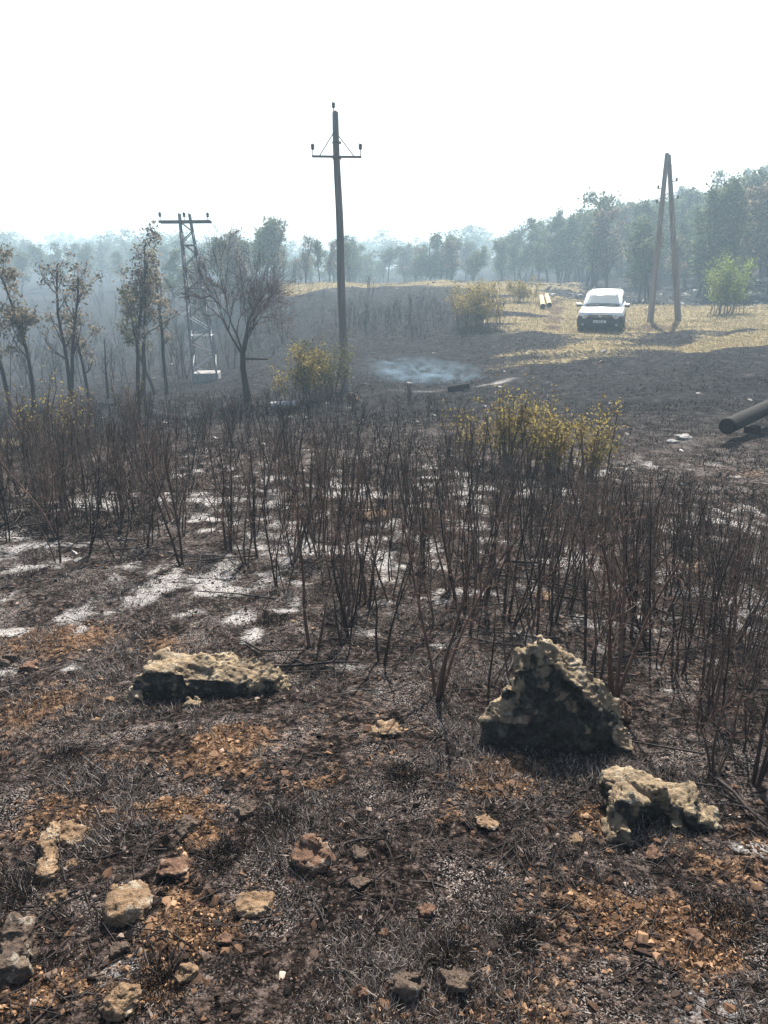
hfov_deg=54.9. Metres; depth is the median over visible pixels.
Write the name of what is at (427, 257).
woodland tree
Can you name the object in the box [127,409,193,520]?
burnt sapling
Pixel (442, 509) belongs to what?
burnt sapling
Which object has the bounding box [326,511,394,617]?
burnt sapling
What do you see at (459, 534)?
burnt sapling
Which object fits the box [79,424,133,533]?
burnt sapling
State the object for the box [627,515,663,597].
burnt sapling
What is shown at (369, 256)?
woodland tree
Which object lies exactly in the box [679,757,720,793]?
fallen branch
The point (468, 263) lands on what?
woodland tree
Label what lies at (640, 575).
burnt sapling
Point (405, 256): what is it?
woodland tree
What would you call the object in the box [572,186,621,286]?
woodland tree
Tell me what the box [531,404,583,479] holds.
leafy bush
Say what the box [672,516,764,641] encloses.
burnt sapling
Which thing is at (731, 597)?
burnt sapling
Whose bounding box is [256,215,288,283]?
woodland tree
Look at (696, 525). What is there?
burnt sapling
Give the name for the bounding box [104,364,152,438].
leafy bush
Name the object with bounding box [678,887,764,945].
burnt tuft
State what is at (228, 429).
burnt thicket
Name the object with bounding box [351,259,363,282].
woodland tree
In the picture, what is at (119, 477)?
burnt sapling
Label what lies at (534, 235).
woodland tree
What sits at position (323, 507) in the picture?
burnt sapling
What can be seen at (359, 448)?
burnt sapling
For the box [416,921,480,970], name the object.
burnt tuft
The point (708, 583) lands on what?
burnt sapling
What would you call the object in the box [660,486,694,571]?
burnt sapling
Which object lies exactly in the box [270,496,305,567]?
burnt sapling
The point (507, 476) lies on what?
burnt sapling
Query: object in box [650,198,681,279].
woodland tree
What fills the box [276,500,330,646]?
burnt sapling
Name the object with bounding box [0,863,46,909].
burnt tuft
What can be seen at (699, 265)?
woodland tree
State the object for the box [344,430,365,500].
burnt sapling
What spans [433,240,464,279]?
woodland tree
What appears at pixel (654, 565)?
burnt sapling
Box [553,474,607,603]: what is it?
burnt sapling
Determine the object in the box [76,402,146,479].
burnt sapling
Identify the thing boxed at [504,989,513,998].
stone
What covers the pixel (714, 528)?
burnt sapling
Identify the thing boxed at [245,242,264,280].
woodland tree
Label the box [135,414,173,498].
burnt sapling
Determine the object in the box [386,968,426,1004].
stone
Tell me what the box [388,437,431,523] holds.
burnt sapling
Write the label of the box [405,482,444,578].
burnt sapling
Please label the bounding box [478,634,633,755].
rock
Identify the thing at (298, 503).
burnt sapling
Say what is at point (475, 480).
burnt sapling
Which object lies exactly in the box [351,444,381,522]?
burnt sapling
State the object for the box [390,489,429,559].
burnt sapling
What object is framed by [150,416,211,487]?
burnt sapling
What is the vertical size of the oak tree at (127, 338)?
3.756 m
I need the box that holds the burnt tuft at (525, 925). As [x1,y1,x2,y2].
[492,907,552,952]
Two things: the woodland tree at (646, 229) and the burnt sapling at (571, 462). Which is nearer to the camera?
the burnt sapling at (571, 462)
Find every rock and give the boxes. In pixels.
[123,647,290,707]
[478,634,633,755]
[599,765,722,846]
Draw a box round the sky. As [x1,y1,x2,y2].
[0,0,767,269]
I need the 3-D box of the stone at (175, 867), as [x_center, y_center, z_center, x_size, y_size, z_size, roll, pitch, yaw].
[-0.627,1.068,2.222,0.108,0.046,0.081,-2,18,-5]
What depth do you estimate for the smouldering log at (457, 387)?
19.27 m
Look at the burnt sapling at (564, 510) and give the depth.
5.86 m
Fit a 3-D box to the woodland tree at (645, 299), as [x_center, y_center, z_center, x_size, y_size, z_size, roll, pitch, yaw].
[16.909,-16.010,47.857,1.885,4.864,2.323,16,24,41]
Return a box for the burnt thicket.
[0,253,767,594]
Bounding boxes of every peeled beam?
[539,295,545,308]
[544,294,551,306]
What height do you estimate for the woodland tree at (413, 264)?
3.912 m
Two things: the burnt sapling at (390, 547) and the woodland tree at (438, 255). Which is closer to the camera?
the burnt sapling at (390, 547)
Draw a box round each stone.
[0,653,19,665]
[0,911,39,985]
[18,659,38,671]
[34,821,61,883]
[42,889,67,905]
[57,819,89,846]
[65,858,78,866]
[101,982,141,1022]
[102,879,153,927]
[110,941,128,957]
[156,855,194,877]
[173,962,199,986]
[174,814,198,837]
[214,931,232,944]
[234,891,275,918]
[235,800,256,818]
[290,833,336,876]
[348,392,359,401]
[349,844,368,860]
[349,874,370,889]
[355,984,368,1003]
[363,510,390,521]
[370,719,401,737]
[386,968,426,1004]
[418,903,435,916]
[438,965,472,992]
[475,813,499,829]
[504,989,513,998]
[532,591,554,601]
[568,832,582,844]
[619,700,631,721]
[637,917,647,926]
[645,844,662,860]
[667,439,677,442]
[674,434,692,439]
[678,562,701,571]
[682,927,705,951]
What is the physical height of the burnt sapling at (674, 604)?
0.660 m
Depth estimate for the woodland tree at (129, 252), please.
114.30 m
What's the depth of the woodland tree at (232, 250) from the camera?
52.75 m
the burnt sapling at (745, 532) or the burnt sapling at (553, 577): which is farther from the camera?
the burnt sapling at (745, 532)
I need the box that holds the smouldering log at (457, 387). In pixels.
[447,383,469,391]
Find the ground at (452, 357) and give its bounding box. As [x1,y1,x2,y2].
[0,257,767,1023]
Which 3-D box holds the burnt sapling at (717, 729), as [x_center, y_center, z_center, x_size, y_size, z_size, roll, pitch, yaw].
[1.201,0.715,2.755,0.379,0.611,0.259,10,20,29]
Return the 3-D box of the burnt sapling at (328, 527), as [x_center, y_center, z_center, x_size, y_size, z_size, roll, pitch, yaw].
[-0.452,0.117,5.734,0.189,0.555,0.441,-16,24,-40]
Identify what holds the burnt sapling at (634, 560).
on the ground at (452, 357)
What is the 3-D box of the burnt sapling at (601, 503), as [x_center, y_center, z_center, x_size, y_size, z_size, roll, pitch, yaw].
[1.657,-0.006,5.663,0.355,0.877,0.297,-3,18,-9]
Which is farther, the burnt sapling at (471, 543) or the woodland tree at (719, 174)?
the woodland tree at (719, 174)
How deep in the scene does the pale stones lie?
40.24 m
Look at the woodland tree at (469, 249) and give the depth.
87.33 m
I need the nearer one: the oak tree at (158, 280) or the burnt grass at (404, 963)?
the burnt grass at (404, 963)
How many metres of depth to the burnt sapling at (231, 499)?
5.92 m
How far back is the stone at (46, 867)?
2.27 m
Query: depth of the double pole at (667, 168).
32.43 m
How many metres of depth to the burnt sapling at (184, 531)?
6.46 m
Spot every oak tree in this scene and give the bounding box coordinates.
[0,242,43,408]
[0,267,13,414]
[30,252,102,405]
[60,304,106,403]
[100,333,111,398]
[112,220,180,397]
[113,282,156,394]
[134,254,175,394]
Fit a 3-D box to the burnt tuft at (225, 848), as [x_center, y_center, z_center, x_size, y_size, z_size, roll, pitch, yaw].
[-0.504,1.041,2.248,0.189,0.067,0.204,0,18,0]
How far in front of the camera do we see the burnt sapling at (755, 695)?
3.29 m
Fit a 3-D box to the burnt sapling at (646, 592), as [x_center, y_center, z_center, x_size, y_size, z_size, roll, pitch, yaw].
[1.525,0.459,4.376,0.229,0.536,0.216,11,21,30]
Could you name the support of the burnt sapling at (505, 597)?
on the ground at (452, 357)
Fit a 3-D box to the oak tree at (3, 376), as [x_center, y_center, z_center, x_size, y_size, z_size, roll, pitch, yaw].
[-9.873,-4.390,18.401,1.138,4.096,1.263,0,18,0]
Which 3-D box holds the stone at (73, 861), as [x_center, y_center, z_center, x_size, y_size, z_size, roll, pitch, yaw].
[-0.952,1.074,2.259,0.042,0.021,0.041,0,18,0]
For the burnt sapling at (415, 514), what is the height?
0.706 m
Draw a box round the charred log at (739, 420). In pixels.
[719,399,767,434]
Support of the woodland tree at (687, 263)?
on the ground at (452, 357)
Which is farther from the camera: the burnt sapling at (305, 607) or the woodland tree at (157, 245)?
the woodland tree at (157, 245)
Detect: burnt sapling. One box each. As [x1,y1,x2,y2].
[0,414,24,470]
[0,416,71,538]
[0,426,50,514]
[0,427,56,500]
[0,446,19,525]
[0,452,17,542]
[0,471,74,562]
[18,417,76,502]
[24,432,65,519]
[27,423,66,499]
[29,398,60,489]
[33,419,80,525]
[37,449,67,515]
[47,434,75,513]
[48,421,84,518]
[56,413,96,492]
[57,419,85,490]
[61,412,120,498]
[62,415,139,524]
[66,460,146,557]
[72,441,127,507]
[75,437,113,554]
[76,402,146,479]
[76,429,108,507]
[79,414,156,529]
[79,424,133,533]
[84,495,93,534]
[91,417,134,520]
[98,423,131,498]
[100,434,135,528]
[102,414,145,512]
[106,452,162,542]
[112,462,137,530]
[120,411,172,484]
[126,441,186,565]
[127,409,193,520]
[132,416,179,536]
[134,441,196,536]
[134,476,171,544]
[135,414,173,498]
[135,445,182,546]
[149,428,193,535]
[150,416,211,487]
[188,447,265,563]
[193,435,251,549]
[198,421,223,488]
[209,473,242,552]
[220,473,242,546]
[224,444,266,557]
[245,428,280,524]
[248,416,286,492]
[248,467,276,534]
[249,487,313,588]
[252,439,318,562]
[258,406,291,490]
[259,428,344,556]
[261,503,318,591]
[263,415,289,482]
[266,433,292,510]
[268,432,322,553]
[268,486,295,553]
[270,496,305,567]
[273,437,321,549]
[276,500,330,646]
[277,419,316,515]
[279,399,319,498]
[279,417,336,522]
[290,442,355,542]
[293,476,324,555]
[295,433,326,544]
[299,528,357,644]
[301,444,347,556]
[301,518,352,598]
[303,429,328,501]
[304,459,322,527]
[306,437,381,551]
[308,436,332,501]
[308,510,392,637]
[310,489,345,561]
[312,479,373,606]
[315,444,373,559]
[316,442,353,516]
[323,460,357,549]
[326,492,391,600]
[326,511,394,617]
[326,530,364,613]
[329,461,355,530]
[330,434,358,513]
[332,537,364,626]
[335,448,357,519]
[336,465,414,604]
[339,487,421,600]
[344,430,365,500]
[348,415,373,492]
[350,439,366,505]
[351,439,382,524]
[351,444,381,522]
[354,429,385,519]
[357,451,393,521]
[357,500,399,610]
[363,550,425,660]
[366,425,394,510]
[367,415,403,513]
[373,479,399,580]
[377,448,397,512]
[379,520,526,699]
[382,450,444,583]
[384,463,417,544]
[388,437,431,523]
[388,524,427,606]
[389,417,417,504]
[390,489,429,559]
[391,437,420,534]
[391,484,440,619]
[393,454,423,530]
[396,453,424,529]
[397,504,429,569]
[401,480,429,554]
[402,523,455,625]
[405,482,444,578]
[410,460,453,544]
[411,456,451,522]
[416,457,474,594]
[416,477,472,615]
[418,499,444,574]
[422,505,464,576]
[424,447,450,515]
[424,490,501,631]
[429,498,492,565]
[439,455,468,524]
[440,446,464,516]
[440,487,480,587]
[441,493,550,613]
[445,453,488,584]
[454,499,487,579]
[455,444,528,557]
[455,498,505,610]
[456,466,512,573]
[457,444,474,499]
[457,447,488,532]
[458,548,499,619]
[460,445,492,521]
[470,562,497,636]
[473,482,522,605]
[474,521,517,605]
[477,569,552,688]
[478,475,521,583]
[480,457,549,544]
[486,503,563,634]
[488,521,557,630]
[490,575,549,679]
[491,464,541,530]
[493,446,522,518]
[493,470,544,618]
[494,479,507,540]
[497,431,532,505]
[500,469,524,539]
[500,474,559,626]
[503,441,547,531]
[503,450,529,533]
[503,509,533,581]
[508,497,560,628]
[511,516,552,615]
[515,454,544,544]
[522,528,562,604]
[524,500,558,583]
[526,483,571,571]
[528,511,576,616]
[531,471,562,549]
[533,505,603,623]
[539,441,590,512]
[539,474,591,553]
[542,496,619,607]
[544,472,587,552]
[547,458,613,563]
[549,472,620,595]
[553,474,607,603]
[556,496,600,583]
[557,528,697,660]
[559,465,595,529]
[560,478,611,572]
[561,428,595,508]
[562,517,602,614]
[563,490,656,644]
[565,466,615,548]
[570,460,607,539]
[571,472,615,537]
[574,466,612,528]
[574,477,605,539]
[576,488,604,557]
[576,576,631,679]
[579,499,703,697]
[582,457,624,564]
[582,470,622,553]
[584,495,628,608]
[587,564,637,640]
[589,539,645,623]
[591,559,617,630]
[592,483,627,568]
[592,508,618,565]
[593,485,679,638]
[594,487,659,618]
[600,492,688,650]
[601,493,674,597]
[603,447,635,539]
[605,521,657,612]
[606,485,654,573]
[610,483,645,573]
[619,480,663,562]
[621,515,654,600]
[621,539,662,617]
[626,468,674,582]
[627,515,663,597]
[627,530,723,676]
[628,490,691,620]
[628,547,663,625]
[636,465,677,558]
[637,480,664,560]
[637,492,688,573]
[639,519,668,603]
[640,495,667,569]
[645,497,694,568]
[647,531,713,619]
[655,595,696,666]
[657,518,691,598]
[658,487,707,560]
[658,504,702,568]
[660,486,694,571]
[661,502,712,612]
[661,553,697,678]
[661,633,767,772]
[664,500,693,583]
[665,517,730,601]
[667,512,718,610]
[668,504,711,586]
[672,497,710,580]
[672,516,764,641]
[675,520,707,624]
[675,620,686,670]
[676,578,700,638]
[676,638,741,732]
[678,535,734,645]
[682,543,724,634]
[683,496,766,623]
[686,488,760,571]
[686,530,757,690]
[686,562,720,637]
[688,488,741,581]
[688,512,721,587]
[695,595,740,709]
[696,491,767,613]
[696,497,730,566]
[696,534,728,629]
[697,580,754,721]
[700,516,767,607]
[702,499,758,593]
[704,653,726,720]
[706,597,761,712]
[713,561,747,641]
[718,526,767,637]
[718,537,761,595]
[720,574,767,661]
[721,518,767,642]
[722,668,767,752]
[723,601,763,686]
[723,619,761,706]
[724,493,764,574]
[725,609,767,735]
[733,580,767,678]
[735,622,767,787]
[736,484,761,555]
[737,548,767,668]
[737,569,766,651]
[741,608,767,699]
[751,670,766,718]
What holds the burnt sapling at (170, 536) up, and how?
on the ground at (452, 357)
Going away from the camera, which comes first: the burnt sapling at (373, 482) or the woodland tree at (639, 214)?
the burnt sapling at (373, 482)
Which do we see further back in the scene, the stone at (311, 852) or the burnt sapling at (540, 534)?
the burnt sapling at (540, 534)
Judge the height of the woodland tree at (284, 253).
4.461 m
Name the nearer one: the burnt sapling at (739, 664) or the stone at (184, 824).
the stone at (184, 824)
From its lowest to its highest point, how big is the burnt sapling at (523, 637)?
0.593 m
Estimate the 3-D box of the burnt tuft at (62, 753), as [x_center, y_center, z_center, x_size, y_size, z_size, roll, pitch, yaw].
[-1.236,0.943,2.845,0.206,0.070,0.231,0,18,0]
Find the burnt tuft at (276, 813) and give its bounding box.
[249,801,302,836]
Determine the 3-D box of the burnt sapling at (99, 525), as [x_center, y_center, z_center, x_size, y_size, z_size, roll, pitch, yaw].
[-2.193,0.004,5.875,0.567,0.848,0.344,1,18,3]
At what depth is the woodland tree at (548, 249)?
67.58 m
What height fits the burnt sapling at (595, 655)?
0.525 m
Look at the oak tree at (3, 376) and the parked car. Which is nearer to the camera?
the oak tree at (3, 376)
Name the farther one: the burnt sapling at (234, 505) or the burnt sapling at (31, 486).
the burnt sapling at (31, 486)
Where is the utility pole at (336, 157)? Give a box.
[311,101,361,390]
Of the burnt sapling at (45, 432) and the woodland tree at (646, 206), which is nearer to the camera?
the burnt sapling at (45, 432)
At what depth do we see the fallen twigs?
2.45 m
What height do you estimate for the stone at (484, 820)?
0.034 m
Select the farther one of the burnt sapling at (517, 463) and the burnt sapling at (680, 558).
the burnt sapling at (517, 463)
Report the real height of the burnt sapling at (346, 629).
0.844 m
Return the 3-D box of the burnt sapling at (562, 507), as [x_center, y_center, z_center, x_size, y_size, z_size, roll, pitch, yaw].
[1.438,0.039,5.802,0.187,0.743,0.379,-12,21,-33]
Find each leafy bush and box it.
[0,365,65,458]
[45,380,96,451]
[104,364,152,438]
[268,338,335,404]
[294,327,355,399]
[437,392,508,466]
[445,274,506,330]
[451,367,541,470]
[497,383,563,475]
[504,276,541,302]
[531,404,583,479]
[561,393,627,482]
[702,246,759,315]
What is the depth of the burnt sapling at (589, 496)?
5.89 m
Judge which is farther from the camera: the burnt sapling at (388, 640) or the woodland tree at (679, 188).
the woodland tree at (679, 188)
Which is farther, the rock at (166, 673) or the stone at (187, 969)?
the rock at (166, 673)
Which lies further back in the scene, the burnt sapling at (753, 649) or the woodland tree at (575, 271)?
the woodland tree at (575, 271)
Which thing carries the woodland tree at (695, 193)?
on the ground at (452, 357)
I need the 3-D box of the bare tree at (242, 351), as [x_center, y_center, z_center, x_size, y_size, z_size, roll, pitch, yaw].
[-3.585,-4.962,18.314,3.646,4.791,2.882,0,18,0]
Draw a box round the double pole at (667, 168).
[647,153,681,322]
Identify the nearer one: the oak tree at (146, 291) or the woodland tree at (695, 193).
the oak tree at (146, 291)
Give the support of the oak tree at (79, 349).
on the ground at (452, 357)
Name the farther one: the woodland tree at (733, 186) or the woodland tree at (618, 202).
the woodland tree at (618, 202)
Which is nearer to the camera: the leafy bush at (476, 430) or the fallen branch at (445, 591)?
the fallen branch at (445, 591)
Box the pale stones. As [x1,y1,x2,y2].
[0,279,767,562]
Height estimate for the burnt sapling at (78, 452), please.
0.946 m
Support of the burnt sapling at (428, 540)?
on the ground at (452, 357)
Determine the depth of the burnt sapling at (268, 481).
6.54 m
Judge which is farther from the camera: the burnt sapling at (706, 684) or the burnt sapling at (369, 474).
the burnt sapling at (369, 474)
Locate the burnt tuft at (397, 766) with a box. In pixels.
[379,757,432,788]
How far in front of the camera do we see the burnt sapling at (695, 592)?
4.28 m
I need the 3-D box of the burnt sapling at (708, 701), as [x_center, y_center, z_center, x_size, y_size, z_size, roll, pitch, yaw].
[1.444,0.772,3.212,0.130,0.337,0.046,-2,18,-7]
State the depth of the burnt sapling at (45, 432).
8.27 m
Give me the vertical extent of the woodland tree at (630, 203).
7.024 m
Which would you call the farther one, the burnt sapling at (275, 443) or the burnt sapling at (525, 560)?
the burnt sapling at (275, 443)
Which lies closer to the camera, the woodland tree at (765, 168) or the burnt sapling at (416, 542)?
the burnt sapling at (416, 542)
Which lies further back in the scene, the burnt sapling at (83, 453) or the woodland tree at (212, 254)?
the woodland tree at (212, 254)
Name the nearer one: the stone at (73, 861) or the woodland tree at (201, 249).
the stone at (73, 861)
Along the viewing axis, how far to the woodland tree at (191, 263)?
56.58 m
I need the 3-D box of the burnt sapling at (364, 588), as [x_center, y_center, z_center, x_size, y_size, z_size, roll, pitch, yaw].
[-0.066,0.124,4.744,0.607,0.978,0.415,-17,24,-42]
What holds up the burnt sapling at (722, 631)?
on the ground at (452, 357)
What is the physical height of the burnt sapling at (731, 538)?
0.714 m
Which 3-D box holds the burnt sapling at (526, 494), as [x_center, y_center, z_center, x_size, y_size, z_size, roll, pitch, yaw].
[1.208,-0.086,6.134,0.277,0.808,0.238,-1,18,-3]
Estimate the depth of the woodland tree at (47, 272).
102.92 m
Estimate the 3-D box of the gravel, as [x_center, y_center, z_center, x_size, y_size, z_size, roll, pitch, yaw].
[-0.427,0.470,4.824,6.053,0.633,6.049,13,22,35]
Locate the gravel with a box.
[0,526,767,1023]
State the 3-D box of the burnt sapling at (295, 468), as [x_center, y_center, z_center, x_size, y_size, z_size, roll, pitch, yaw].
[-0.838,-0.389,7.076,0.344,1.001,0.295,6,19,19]
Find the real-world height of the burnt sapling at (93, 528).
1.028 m
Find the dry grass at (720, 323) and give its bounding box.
[1,278,767,445]
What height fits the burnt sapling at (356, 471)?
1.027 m
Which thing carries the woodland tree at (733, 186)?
on the ground at (452, 357)
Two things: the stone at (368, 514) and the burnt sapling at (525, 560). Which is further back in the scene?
the stone at (368, 514)
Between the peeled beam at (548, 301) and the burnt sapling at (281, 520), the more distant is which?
the peeled beam at (548, 301)
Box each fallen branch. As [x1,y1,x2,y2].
[234,636,305,651]
[434,560,486,595]
[501,556,563,568]
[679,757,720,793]
[708,745,767,826]
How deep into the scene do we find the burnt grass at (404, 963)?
2.55 m
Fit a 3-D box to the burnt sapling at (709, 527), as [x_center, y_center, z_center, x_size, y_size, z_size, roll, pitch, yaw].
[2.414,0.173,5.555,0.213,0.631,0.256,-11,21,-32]
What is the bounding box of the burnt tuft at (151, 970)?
[117,941,196,1009]
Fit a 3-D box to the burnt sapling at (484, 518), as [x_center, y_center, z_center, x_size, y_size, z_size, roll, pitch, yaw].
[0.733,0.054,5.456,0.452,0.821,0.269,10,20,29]
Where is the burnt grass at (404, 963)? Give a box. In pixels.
[0,497,767,1023]
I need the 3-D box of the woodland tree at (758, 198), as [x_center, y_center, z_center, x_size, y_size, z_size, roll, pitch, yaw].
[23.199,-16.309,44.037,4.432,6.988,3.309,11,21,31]
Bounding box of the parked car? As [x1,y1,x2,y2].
[577,287,629,331]
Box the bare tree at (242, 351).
[161,209,311,402]
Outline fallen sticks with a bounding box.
[0,473,767,754]
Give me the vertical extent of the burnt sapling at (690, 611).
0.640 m
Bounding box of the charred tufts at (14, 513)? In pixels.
[0,279,767,537]
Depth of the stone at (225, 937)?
1.94 m
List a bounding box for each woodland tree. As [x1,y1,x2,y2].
[0,258,26,305]
[3,244,25,281]
[10,251,34,299]
[13,239,46,276]
[14,246,30,279]
[26,244,53,291]
[38,259,53,287]
[44,240,75,289]
[62,241,80,278]
[67,262,92,301]
[76,246,97,292]
[81,238,112,279]
[92,250,127,282]
[107,250,129,286]
[116,241,137,272]
[124,240,145,277]
[133,249,165,292]
[136,241,171,277]
[156,245,179,276]
[159,233,195,277]
[160,247,184,315]
[186,243,209,263]
[187,260,207,320]
[189,275,217,329]
[190,256,227,317]
[193,241,211,271]
[204,232,252,301]
[206,234,227,287]
[214,246,240,314]
[215,227,257,299]
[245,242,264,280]
[248,227,267,291]
[251,216,286,290]
[252,224,280,279]
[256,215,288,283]
[276,240,288,280]
[278,244,292,281]
[290,258,306,282]
[295,233,314,281]
[298,253,317,281]
[311,239,325,281]
[321,240,336,281]
[321,250,336,281]
[329,237,336,271]
[336,233,357,281]
[344,241,353,281]
[345,241,358,282]
[345,259,355,278]
[349,239,368,282]
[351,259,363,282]
[361,253,372,282]
[378,244,402,283]
[380,263,387,282]
[396,242,413,281]
[397,245,410,282]
[402,245,427,280]
[412,253,437,280]
[414,233,443,280]
[428,231,453,279]
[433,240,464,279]
[439,238,460,279]
[443,234,462,279]
[457,245,467,280]
[459,241,474,280]
[460,238,481,279]
[463,253,480,279]
[465,245,489,280]
[480,253,489,278]
[490,246,508,278]
[491,237,511,281]
[494,237,508,278]
[500,225,550,281]
[503,240,535,281]
[518,215,555,282]
[521,219,545,277]
[529,241,551,281]
[541,234,559,268]
[544,207,589,282]
[546,238,576,282]
[552,209,595,282]
[558,241,585,282]
[570,205,595,282]
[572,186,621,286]
[573,227,580,281]
[577,254,584,282]
[580,227,610,287]
[586,256,615,285]
[590,205,626,288]
[607,203,634,278]
[609,198,627,225]
[615,199,668,285]
[616,199,640,249]
[620,216,659,301]
[621,233,668,301]
[622,216,655,286]
[630,229,653,301]
[636,196,664,282]
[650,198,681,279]
[653,193,681,275]
[659,190,694,276]
[661,235,687,286]
[663,217,700,286]
[663,232,694,286]
[668,185,704,233]
[674,183,688,193]
[677,181,751,294]
[684,204,703,275]
[691,171,750,297]
[691,181,755,293]
[691,220,703,282]
[694,190,753,298]
[694,209,766,294]
[710,166,742,187]
[721,202,767,297]
[738,180,767,295]
[740,202,753,236]
[741,165,756,180]
[743,167,767,275]
[746,194,765,273]
[757,164,767,174]
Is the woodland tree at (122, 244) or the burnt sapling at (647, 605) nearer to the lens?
the burnt sapling at (647, 605)
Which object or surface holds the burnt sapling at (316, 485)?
on the ground at (452, 357)
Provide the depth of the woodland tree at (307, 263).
58.35 m
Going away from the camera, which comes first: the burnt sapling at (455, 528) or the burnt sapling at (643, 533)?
the burnt sapling at (643, 533)
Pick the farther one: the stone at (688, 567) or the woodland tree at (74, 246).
the woodland tree at (74, 246)
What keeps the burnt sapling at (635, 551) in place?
on the ground at (452, 357)
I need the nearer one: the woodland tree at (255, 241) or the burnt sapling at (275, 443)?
the burnt sapling at (275, 443)
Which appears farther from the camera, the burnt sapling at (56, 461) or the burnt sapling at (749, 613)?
the burnt sapling at (56, 461)
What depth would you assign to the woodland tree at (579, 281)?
69.80 m
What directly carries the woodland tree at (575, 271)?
on the ground at (452, 357)
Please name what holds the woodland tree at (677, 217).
on the ground at (452, 357)
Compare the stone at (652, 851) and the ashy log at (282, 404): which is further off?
the ashy log at (282, 404)
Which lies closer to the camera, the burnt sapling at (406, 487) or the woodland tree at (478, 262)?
the burnt sapling at (406, 487)
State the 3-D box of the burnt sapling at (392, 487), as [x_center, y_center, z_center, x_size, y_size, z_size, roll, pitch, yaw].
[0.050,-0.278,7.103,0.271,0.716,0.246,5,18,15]
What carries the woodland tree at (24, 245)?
on the ground at (452, 357)
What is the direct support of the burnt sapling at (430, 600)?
on the ground at (452, 357)
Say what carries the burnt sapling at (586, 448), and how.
on the ground at (452, 357)
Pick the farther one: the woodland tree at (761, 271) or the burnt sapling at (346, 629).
the woodland tree at (761, 271)
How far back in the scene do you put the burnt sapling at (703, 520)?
5.16 m
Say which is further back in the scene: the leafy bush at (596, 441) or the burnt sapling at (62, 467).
the leafy bush at (596, 441)
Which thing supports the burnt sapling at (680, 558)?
on the ground at (452, 357)
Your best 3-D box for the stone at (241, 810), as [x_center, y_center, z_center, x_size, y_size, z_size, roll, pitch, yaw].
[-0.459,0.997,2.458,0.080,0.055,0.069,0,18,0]
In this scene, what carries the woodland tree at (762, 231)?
on the ground at (452, 357)
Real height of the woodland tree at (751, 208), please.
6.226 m
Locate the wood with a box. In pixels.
[0,191,707,282]
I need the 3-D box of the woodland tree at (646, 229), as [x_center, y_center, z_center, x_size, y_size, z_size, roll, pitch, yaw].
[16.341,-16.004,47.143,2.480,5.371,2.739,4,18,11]
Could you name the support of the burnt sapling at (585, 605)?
on the ground at (452, 357)
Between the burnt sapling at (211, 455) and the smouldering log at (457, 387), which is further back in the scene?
the smouldering log at (457, 387)
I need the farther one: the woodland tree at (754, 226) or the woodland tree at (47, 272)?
the woodland tree at (47, 272)
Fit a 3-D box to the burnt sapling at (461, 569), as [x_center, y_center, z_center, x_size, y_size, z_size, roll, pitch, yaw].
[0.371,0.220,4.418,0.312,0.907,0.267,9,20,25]
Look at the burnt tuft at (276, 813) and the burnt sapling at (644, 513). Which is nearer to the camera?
the burnt tuft at (276, 813)
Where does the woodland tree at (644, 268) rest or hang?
on the ground at (452, 357)
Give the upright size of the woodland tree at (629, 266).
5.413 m
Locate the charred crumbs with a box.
[0,482,767,1023]
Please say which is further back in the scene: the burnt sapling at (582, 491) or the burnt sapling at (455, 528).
the burnt sapling at (582, 491)
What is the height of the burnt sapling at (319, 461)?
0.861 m
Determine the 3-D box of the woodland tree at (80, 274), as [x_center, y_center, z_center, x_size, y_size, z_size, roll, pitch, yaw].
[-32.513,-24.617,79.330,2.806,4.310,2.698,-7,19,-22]
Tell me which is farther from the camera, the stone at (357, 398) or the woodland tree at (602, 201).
the woodland tree at (602, 201)
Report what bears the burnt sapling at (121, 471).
on the ground at (452, 357)
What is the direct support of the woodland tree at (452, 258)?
on the ground at (452, 357)
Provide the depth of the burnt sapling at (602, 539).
5.34 m
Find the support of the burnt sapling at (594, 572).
on the ground at (452, 357)
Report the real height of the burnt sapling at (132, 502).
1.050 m
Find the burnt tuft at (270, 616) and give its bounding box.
[257,611,293,626]
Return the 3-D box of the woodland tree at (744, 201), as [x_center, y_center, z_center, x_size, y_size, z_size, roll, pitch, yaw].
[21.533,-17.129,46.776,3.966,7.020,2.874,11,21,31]
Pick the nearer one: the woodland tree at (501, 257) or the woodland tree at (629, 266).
the woodland tree at (629, 266)
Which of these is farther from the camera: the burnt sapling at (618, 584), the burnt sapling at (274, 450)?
the burnt sapling at (274, 450)
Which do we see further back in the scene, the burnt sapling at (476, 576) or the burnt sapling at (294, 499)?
the burnt sapling at (294, 499)
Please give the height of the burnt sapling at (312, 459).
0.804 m
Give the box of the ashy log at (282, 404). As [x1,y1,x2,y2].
[270,400,297,408]
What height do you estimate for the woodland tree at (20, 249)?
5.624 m
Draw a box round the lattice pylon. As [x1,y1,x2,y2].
[158,212,220,382]
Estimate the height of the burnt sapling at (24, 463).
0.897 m
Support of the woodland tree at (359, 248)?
on the ground at (452, 357)
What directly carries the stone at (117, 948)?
on the ground at (452, 357)
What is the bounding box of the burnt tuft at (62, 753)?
[33,741,92,771]
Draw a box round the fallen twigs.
[0,470,767,1023]
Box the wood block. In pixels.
[743,425,760,433]
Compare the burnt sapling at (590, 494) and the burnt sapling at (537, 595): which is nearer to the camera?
the burnt sapling at (537, 595)
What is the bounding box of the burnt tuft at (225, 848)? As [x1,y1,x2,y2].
[188,833,250,873]
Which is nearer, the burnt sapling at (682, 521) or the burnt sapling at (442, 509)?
the burnt sapling at (682, 521)
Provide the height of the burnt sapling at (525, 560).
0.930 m
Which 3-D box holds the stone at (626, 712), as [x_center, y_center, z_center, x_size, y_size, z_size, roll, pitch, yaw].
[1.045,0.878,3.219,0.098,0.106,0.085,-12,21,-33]
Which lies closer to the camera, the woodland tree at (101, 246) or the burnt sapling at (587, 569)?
the burnt sapling at (587, 569)

